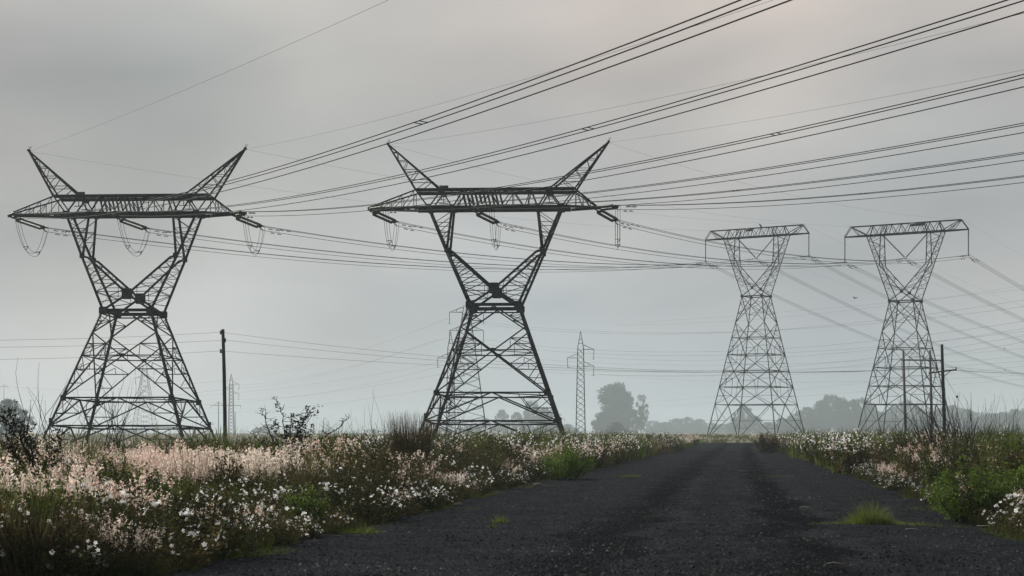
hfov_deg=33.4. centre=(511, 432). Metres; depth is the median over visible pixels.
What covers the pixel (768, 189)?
earth wire
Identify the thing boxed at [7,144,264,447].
strain pylon
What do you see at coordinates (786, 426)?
tree
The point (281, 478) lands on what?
flowering weed
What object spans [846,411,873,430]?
tree
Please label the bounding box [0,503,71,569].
flowering weed
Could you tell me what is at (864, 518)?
grass tuft
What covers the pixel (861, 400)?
tree
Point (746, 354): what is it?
distant wire
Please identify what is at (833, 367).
distant wire
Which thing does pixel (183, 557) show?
grass clump
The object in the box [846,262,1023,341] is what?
conductor bundle
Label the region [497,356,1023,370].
distant wire
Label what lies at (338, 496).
flowering weed
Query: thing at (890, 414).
tree
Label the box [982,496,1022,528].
flowering weed
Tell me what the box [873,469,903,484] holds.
flowering weed
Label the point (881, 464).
flowering weed
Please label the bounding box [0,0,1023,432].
sky
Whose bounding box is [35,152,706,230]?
earth wire
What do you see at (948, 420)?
tree
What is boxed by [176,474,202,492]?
flowering weed
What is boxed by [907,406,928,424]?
tree
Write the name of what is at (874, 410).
tree
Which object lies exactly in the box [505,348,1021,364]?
distant wire
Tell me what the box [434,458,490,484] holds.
flowering weed
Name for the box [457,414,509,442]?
dead stalks
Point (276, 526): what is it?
flowering weed
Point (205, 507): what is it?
flowering weed
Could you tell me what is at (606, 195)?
earth wire
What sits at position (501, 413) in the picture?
tree
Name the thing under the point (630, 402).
tree
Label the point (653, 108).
conductor bundle
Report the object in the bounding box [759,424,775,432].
tree
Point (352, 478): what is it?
flowering weed
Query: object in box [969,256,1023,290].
conductor bundle
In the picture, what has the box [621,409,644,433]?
tree
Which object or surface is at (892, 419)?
tree
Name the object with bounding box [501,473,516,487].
flowering weed
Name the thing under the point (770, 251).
conductor bundle
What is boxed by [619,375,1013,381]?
distant wire
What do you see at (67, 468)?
flowering weed
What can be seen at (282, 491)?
flowering weed
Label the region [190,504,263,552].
flowering weed
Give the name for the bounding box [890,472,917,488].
flowering weed
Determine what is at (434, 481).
flowering weed
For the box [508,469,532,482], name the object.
flowering weed
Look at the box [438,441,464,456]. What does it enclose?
leafy bush
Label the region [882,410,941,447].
dead shrub
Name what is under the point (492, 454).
leafy bush
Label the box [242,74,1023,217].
conductor bundle
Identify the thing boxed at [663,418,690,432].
tree
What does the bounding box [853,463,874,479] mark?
flowering weed
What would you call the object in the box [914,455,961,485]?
leafy bush
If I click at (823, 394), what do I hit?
distant wire
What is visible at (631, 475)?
grass tuft
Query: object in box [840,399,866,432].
tree
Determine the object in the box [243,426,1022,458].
wildflowers
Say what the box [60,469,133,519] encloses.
flowering weed
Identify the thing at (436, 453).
leafy bush
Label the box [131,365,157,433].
double circuit pylon
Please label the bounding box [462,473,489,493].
flowering weed
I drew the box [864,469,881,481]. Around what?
flowering weed
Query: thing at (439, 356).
wire
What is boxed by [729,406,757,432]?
tree
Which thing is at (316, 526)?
flowering weed
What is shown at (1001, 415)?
tree
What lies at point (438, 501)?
flowering weed
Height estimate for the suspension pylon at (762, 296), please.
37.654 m
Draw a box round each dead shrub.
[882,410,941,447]
[890,381,993,453]
[916,379,1021,449]
[949,393,1020,447]
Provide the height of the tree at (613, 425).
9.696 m
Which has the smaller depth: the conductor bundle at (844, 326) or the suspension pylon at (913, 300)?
the suspension pylon at (913, 300)
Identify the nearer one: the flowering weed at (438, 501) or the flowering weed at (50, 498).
the flowering weed at (50, 498)
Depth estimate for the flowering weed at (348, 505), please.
28.68 m
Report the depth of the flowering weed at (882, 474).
49.34 m
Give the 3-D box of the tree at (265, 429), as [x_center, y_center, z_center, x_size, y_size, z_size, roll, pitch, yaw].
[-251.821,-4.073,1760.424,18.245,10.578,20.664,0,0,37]
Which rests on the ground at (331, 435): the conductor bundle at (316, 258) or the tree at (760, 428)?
the tree at (760, 428)
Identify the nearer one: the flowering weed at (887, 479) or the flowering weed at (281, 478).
the flowering weed at (281, 478)
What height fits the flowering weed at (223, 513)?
1.238 m
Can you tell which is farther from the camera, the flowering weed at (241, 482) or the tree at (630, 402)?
the tree at (630, 402)
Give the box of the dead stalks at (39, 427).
[0,370,70,460]
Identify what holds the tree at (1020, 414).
on the ground at (331, 435)
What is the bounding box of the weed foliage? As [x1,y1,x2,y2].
[122,429,1020,474]
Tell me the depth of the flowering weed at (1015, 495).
25.02 m
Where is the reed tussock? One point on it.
(402, 437)
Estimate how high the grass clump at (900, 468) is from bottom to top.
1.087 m
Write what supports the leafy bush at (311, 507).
on the ground at (331, 435)
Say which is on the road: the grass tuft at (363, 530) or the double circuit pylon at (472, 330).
the grass tuft at (363, 530)
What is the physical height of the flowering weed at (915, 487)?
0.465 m
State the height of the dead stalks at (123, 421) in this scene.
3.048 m
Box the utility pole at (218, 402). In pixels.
[211,401,240,434]
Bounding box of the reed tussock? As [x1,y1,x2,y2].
[380,410,440,465]
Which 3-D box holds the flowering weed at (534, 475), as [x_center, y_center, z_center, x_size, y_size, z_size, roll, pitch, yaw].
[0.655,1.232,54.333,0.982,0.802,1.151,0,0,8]
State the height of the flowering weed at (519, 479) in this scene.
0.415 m
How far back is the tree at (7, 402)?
830.64 m
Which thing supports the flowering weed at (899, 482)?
on the ground at (331, 435)
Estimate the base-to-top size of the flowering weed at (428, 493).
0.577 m
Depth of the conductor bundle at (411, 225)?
201.26 m
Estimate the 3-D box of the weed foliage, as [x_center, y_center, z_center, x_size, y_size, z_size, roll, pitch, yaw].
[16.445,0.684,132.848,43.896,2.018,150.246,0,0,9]
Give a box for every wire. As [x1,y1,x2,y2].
[31,0,387,150]
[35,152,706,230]
[35,332,1013,373]
[39,351,1014,372]
[43,340,1019,373]
[249,0,771,148]
[251,150,778,223]
[388,13,1022,144]
[398,147,830,225]
[485,321,1021,351]
[486,331,1022,355]
[487,306,1023,332]
[491,300,1019,333]
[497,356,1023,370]
[499,361,1016,375]
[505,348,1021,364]
[572,336,1019,370]
[595,342,1021,375]
[598,328,1023,360]
[611,143,950,218]
[615,70,1020,141]
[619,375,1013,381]
[622,379,1017,408]
[624,366,1018,403]
[640,287,1010,324]
[650,289,1022,321]
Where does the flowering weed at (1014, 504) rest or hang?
on the ground at (331, 435)
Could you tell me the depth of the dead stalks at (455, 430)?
62.04 m
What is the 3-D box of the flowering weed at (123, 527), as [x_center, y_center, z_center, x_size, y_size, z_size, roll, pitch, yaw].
[-4.568,1.036,18.952,1.451,1.197,1.398,0,0,-35]
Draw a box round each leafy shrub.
[0,401,70,484]
[263,396,322,459]
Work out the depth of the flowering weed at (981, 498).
29.95 m
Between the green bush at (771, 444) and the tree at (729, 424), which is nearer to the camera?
the green bush at (771, 444)
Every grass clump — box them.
[167,528,212,568]
[620,436,659,455]
[630,433,676,453]
[786,435,819,457]
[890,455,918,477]
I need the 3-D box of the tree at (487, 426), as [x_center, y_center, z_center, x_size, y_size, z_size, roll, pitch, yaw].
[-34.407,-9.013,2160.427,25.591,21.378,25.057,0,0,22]
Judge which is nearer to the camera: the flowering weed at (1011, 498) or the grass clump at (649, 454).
the flowering weed at (1011, 498)
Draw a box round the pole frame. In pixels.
[901,350,939,432]
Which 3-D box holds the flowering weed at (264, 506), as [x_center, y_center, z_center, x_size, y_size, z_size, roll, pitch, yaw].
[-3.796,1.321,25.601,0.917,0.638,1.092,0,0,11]
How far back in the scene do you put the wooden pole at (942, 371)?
157.87 m
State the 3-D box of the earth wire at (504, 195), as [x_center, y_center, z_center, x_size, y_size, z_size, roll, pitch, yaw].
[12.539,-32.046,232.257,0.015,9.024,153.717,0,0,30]
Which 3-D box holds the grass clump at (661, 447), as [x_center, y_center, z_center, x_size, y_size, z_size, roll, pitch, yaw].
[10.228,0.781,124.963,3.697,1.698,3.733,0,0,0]
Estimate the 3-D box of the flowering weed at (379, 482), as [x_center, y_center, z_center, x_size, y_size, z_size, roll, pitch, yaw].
[-2.852,1.028,30.689,1.577,1.213,1.714,0,0,41]
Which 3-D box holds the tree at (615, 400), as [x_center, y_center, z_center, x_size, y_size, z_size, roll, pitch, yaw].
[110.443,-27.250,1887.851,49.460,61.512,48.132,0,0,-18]
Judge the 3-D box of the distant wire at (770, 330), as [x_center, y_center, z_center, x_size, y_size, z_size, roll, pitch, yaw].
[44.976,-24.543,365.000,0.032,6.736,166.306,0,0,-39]
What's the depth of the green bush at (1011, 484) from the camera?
29.37 m
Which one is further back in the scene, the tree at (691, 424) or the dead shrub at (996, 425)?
the tree at (691, 424)
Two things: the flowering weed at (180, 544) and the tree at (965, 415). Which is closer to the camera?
the flowering weed at (180, 544)
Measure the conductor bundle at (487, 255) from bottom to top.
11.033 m
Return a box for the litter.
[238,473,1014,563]
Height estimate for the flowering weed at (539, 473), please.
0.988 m
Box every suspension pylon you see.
[705,224,810,435]
[844,219,968,434]
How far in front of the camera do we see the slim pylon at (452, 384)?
420.55 m
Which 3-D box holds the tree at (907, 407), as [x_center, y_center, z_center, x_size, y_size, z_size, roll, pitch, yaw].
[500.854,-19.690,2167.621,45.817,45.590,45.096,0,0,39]
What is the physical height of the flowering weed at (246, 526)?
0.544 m
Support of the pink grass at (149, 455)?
on the ground at (331, 435)
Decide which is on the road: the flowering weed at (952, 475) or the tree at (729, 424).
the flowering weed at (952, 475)
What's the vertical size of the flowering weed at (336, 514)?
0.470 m
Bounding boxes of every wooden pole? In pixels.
[220,329,226,436]
[928,344,956,429]
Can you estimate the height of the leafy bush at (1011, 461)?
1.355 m
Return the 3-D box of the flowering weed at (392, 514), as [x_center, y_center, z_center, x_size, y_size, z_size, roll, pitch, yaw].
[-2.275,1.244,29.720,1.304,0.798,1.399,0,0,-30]
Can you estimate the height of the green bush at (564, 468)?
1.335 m
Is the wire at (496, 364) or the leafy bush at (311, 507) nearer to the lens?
the leafy bush at (311, 507)
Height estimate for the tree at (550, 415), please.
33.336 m
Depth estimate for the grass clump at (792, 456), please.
104.82 m
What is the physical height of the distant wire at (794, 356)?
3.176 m
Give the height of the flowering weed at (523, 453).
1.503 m
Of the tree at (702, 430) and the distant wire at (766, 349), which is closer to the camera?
the distant wire at (766, 349)
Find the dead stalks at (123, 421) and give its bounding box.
[105,370,147,458]
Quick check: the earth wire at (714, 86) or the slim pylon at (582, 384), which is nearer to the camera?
the earth wire at (714, 86)
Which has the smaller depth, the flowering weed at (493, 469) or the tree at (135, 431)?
the flowering weed at (493, 469)
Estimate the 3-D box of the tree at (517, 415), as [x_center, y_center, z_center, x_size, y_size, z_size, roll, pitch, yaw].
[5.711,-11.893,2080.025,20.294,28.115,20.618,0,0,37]
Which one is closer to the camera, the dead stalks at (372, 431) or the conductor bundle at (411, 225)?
the dead stalks at (372, 431)
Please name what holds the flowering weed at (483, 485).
on the ground at (331, 435)
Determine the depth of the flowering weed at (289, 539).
23.61 m
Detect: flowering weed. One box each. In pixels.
[0,471,82,515]
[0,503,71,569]
[31,533,121,575]
[46,473,175,562]
[48,455,85,483]
[59,506,111,542]
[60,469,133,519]
[70,481,163,523]
[98,472,130,500]
[115,470,215,548]
[121,503,234,571]
[148,465,296,560]
[166,480,239,537]
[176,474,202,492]
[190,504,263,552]
[193,493,259,528]
[207,516,257,544]
[208,468,269,504]
[241,501,311,547]
[243,483,293,513]
[252,501,287,525]
[255,516,296,542]
[261,469,305,494]
[261,480,297,509]
[267,475,315,498]
[292,515,331,538]
[305,465,369,515]
[305,506,355,533]
[311,457,404,520]
[316,487,363,521]
[318,455,388,519]
[340,460,389,484]
[344,482,421,524]
[390,483,443,511]
[401,478,453,509]
[403,467,463,506]
[407,484,447,501]
[408,469,429,485]
[432,466,474,495]
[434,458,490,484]
[436,475,469,504]
[437,441,478,472]
[446,474,478,497]
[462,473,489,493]
[465,474,498,496]
[468,456,513,490]
[477,469,509,488]
[500,437,537,475]
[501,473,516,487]
[506,453,534,474]
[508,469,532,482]
[508,475,529,486]
[516,453,556,480]
[517,459,545,481]
[528,449,551,465]
[533,460,550,479]
[850,463,877,478]
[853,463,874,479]
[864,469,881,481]
[870,457,891,471]
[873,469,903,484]
[875,465,894,484]
[875,475,893,487]
[879,475,917,490]
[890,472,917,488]
[902,481,927,497]
[915,483,955,506]
[934,462,967,488]
[943,470,1005,519]
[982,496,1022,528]
[999,490,1023,525]
[1001,487,1023,510]
[1004,493,1023,523]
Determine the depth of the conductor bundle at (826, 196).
128.49 m
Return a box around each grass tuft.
[337,524,383,534]
[490,513,509,522]
[613,474,641,476]
[810,498,931,525]
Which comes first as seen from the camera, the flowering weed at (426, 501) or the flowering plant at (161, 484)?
the flowering plant at (161, 484)
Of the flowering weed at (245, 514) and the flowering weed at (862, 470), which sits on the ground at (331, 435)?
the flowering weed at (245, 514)
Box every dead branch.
[247,405,277,451]
[309,413,348,445]
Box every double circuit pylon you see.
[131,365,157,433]
[445,306,486,432]
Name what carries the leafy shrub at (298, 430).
on the ground at (331, 435)
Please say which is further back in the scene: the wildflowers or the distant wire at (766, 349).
the distant wire at (766, 349)
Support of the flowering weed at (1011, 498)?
on the ground at (331, 435)
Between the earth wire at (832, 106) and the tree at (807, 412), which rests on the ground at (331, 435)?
the tree at (807, 412)
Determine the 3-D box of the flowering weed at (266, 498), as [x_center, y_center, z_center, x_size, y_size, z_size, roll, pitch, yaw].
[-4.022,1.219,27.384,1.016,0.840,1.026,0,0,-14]
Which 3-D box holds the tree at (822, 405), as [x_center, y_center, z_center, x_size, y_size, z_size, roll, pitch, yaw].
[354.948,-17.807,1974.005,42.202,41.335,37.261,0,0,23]
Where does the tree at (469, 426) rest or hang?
on the ground at (331, 435)
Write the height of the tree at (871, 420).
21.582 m
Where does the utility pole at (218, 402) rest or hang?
on the ground at (331, 435)
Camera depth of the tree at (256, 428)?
1757.85 m
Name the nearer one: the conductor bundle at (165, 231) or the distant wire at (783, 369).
the conductor bundle at (165, 231)
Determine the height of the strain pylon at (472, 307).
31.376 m
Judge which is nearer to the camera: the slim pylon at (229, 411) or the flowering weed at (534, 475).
the flowering weed at (534, 475)
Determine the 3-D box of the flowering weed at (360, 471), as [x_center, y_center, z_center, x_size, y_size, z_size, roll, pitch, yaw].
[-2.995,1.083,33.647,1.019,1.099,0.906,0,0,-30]
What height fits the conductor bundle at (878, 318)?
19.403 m
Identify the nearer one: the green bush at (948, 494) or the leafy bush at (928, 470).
the green bush at (948, 494)
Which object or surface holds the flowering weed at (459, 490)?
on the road
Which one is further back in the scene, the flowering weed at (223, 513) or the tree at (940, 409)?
the tree at (940, 409)
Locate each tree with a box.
[0,398,35,433]
[116,430,140,432]
[252,427,260,433]
[260,424,276,433]
[458,425,476,432]
[475,417,493,432]
[494,410,510,432]
[509,412,523,432]
[520,400,546,432]
[536,407,554,432]
[564,424,576,432]
[591,412,611,433]
[593,381,633,432]
[605,422,626,433]
[608,393,634,414]
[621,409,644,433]
[635,394,648,433]
[643,420,660,432]
[646,424,676,432]
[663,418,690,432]
[674,416,699,432]
[694,419,710,432]
[694,425,707,432]
[709,424,728,432]
[725,417,742,432]
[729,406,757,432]
[741,416,764,432]
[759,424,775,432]
[769,418,794,433]
[780,418,837,433]
[784,413,802,430]
[792,407,822,432]
[812,400,837,429]
[817,394,843,421]
[826,396,859,433]
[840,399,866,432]
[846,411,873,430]
[856,397,874,415]
[857,415,901,433]
[861,421,921,432]
[866,402,882,417]
[877,418,910,432]
[883,406,903,420]
[896,400,915,418]
[897,416,929,431]
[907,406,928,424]
[922,418,982,431]
[928,408,954,425]
[940,404,964,418]
[955,409,983,430]
[972,412,990,420]
[977,413,996,428]
[987,411,1021,432]
[998,409,1023,432]
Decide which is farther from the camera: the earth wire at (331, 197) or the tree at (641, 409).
the tree at (641, 409)
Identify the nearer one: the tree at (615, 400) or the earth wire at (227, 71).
the earth wire at (227, 71)
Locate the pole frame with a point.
(903, 359)
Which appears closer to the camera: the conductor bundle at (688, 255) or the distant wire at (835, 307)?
the conductor bundle at (688, 255)
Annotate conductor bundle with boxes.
[14,0,791,219]
[47,228,701,271]
[118,0,1023,217]
[147,228,756,269]
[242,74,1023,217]
[262,226,805,267]
[390,123,1023,212]
[397,222,844,268]
[489,152,1023,210]
[499,222,903,266]
[618,175,1023,211]
[618,220,968,263]
[705,262,1022,387]
[759,259,1023,375]
[811,258,1023,358]
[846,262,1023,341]
[906,258,1023,321]
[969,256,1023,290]
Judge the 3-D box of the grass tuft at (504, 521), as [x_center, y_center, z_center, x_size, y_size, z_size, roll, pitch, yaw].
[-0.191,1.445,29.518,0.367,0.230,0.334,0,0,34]
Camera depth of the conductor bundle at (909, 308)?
340.06 m
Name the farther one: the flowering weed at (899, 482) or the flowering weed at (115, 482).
the flowering weed at (899, 482)
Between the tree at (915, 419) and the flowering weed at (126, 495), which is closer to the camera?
the flowering weed at (126, 495)
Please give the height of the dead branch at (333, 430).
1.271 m
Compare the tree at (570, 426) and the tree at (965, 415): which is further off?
the tree at (570, 426)
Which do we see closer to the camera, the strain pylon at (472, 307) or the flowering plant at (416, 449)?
the flowering plant at (416, 449)
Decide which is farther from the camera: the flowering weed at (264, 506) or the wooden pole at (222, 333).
the wooden pole at (222, 333)
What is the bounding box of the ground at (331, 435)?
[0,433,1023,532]
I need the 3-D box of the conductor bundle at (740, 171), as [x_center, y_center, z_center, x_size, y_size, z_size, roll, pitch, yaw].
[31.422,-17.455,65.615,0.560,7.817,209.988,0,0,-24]
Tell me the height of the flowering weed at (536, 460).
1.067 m
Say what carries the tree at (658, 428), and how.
on the ground at (331, 435)
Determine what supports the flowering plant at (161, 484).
on the ground at (331, 435)
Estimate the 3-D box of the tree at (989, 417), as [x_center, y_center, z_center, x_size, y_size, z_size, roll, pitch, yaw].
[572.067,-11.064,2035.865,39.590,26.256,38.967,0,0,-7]
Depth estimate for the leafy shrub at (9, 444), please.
25.47 m
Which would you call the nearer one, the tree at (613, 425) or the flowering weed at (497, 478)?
the flowering weed at (497, 478)
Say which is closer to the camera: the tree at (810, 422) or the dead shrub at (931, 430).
the dead shrub at (931, 430)
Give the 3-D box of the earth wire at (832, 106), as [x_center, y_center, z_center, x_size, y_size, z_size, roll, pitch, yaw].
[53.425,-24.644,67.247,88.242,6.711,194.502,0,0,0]
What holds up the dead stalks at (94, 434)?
on the ground at (331, 435)
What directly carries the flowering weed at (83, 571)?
on the ground at (331, 435)
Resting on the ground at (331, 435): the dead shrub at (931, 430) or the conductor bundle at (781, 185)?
the dead shrub at (931, 430)
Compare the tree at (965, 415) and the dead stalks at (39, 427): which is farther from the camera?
the tree at (965, 415)
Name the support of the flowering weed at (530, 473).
on the ground at (331, 435)
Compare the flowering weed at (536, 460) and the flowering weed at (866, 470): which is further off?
the flowering weed at (536, 460)
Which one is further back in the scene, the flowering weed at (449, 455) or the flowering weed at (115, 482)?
the flowering weed at (449, 455)
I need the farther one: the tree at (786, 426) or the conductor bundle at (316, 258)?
the tree at (786, 426)
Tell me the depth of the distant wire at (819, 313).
472.41 m
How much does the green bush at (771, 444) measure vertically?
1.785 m
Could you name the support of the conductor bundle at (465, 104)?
attached to the strain pylon at (151, 311)
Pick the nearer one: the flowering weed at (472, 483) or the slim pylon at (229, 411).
the flowering weed at (472, 483)
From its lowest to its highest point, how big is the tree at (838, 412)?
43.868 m
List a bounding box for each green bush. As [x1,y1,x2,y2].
[537,444,594,479]
[642,431,685,448]
[751,432,783,453]
[919,448,1018,521]
[966,457,1023,516]
[1007,425,1023,450]
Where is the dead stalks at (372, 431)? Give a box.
[351,390,397,454]
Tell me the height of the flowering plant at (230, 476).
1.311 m
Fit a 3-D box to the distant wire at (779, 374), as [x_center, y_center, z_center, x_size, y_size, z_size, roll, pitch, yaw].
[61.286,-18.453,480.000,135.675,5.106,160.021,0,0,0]
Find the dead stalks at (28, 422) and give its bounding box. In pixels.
[0,360,73,456]
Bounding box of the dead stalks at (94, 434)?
[48,393,136,463]
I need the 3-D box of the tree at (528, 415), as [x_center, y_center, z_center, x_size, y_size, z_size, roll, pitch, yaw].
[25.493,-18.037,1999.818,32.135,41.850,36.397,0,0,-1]
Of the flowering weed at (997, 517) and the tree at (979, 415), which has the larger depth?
the tree at (979, 415)
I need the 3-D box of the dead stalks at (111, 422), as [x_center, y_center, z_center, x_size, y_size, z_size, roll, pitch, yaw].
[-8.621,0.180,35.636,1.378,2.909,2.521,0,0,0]
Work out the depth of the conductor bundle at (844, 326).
360.04 m
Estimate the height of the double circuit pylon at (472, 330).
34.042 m
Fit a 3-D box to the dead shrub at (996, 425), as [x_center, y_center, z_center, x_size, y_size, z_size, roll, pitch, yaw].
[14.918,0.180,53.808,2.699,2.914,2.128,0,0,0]
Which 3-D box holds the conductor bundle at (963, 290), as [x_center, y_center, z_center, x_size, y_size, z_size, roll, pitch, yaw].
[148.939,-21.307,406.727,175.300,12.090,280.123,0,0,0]
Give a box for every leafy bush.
[74,448,141,488]
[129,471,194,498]
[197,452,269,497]
[279,482,329,521]
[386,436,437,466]
[411,442,442,469]
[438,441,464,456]
[469,449,506,469]
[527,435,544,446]
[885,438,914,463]
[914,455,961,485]
[987,449,1023,500]
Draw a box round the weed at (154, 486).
[126,473,195,498]
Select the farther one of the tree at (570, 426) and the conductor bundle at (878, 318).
the tree at (570, 426)
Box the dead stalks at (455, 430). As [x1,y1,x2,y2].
[429,400,503,447]
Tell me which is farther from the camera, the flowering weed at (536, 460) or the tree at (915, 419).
the tree at (915, 419)
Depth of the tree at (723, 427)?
2393.57 m
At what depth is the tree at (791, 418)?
1965.19 m
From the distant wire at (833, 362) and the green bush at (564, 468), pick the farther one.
the distant wire at (833, 362)
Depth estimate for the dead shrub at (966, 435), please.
51.92 m
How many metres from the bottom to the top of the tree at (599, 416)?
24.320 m
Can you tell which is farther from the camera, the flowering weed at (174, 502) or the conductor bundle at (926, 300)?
the conductor bundle at (926, 300)
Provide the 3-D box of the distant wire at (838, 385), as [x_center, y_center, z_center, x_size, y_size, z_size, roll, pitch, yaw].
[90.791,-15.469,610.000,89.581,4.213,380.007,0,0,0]
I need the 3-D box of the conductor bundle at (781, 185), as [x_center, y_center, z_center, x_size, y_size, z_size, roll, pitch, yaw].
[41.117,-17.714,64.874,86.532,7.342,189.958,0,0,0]
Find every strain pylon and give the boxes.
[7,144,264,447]
[368,137,619,437]
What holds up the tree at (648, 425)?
on the ground at (331, 435)
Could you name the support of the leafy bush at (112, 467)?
on the ground at (331, 435)
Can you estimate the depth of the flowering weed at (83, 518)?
19.44 m
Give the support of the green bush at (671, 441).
on the ground at (331, 435)
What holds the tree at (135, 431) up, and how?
on the ground at (331, 435)
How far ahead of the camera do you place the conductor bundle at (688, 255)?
205.46 m
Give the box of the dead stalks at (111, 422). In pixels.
[67,373,138,456]
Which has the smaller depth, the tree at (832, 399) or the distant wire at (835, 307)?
the distant wire at (835, 307)
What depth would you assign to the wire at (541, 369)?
144.60 m
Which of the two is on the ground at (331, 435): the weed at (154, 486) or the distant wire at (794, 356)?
the weed at (154, 486)
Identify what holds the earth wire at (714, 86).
attached to the strain pylon at (472, 307)
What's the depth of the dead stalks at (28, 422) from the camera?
39.93 m
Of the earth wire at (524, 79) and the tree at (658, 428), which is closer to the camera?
the earth wire at (524, 79)
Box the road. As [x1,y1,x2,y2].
[160,443,1023,575]
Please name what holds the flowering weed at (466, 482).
on the ground at (331, 435)
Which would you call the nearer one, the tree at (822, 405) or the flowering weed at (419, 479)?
the flowering weed at (419, 479)
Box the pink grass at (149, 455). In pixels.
[0,430,1023,552]
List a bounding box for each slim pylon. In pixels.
[226,374,238,433]
[437,331,463,433]
[567,331,593,433]
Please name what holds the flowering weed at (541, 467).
on the ground at (331, 435)
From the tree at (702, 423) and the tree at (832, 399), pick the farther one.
the tree at (702, 423)
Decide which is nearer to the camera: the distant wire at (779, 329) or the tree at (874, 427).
the distant wire at (779, 329)
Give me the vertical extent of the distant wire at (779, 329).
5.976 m
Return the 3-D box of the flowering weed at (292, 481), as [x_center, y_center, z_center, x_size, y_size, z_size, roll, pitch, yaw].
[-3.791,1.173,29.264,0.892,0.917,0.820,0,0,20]
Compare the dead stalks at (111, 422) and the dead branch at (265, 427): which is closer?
the dead stalks at (111, 422)

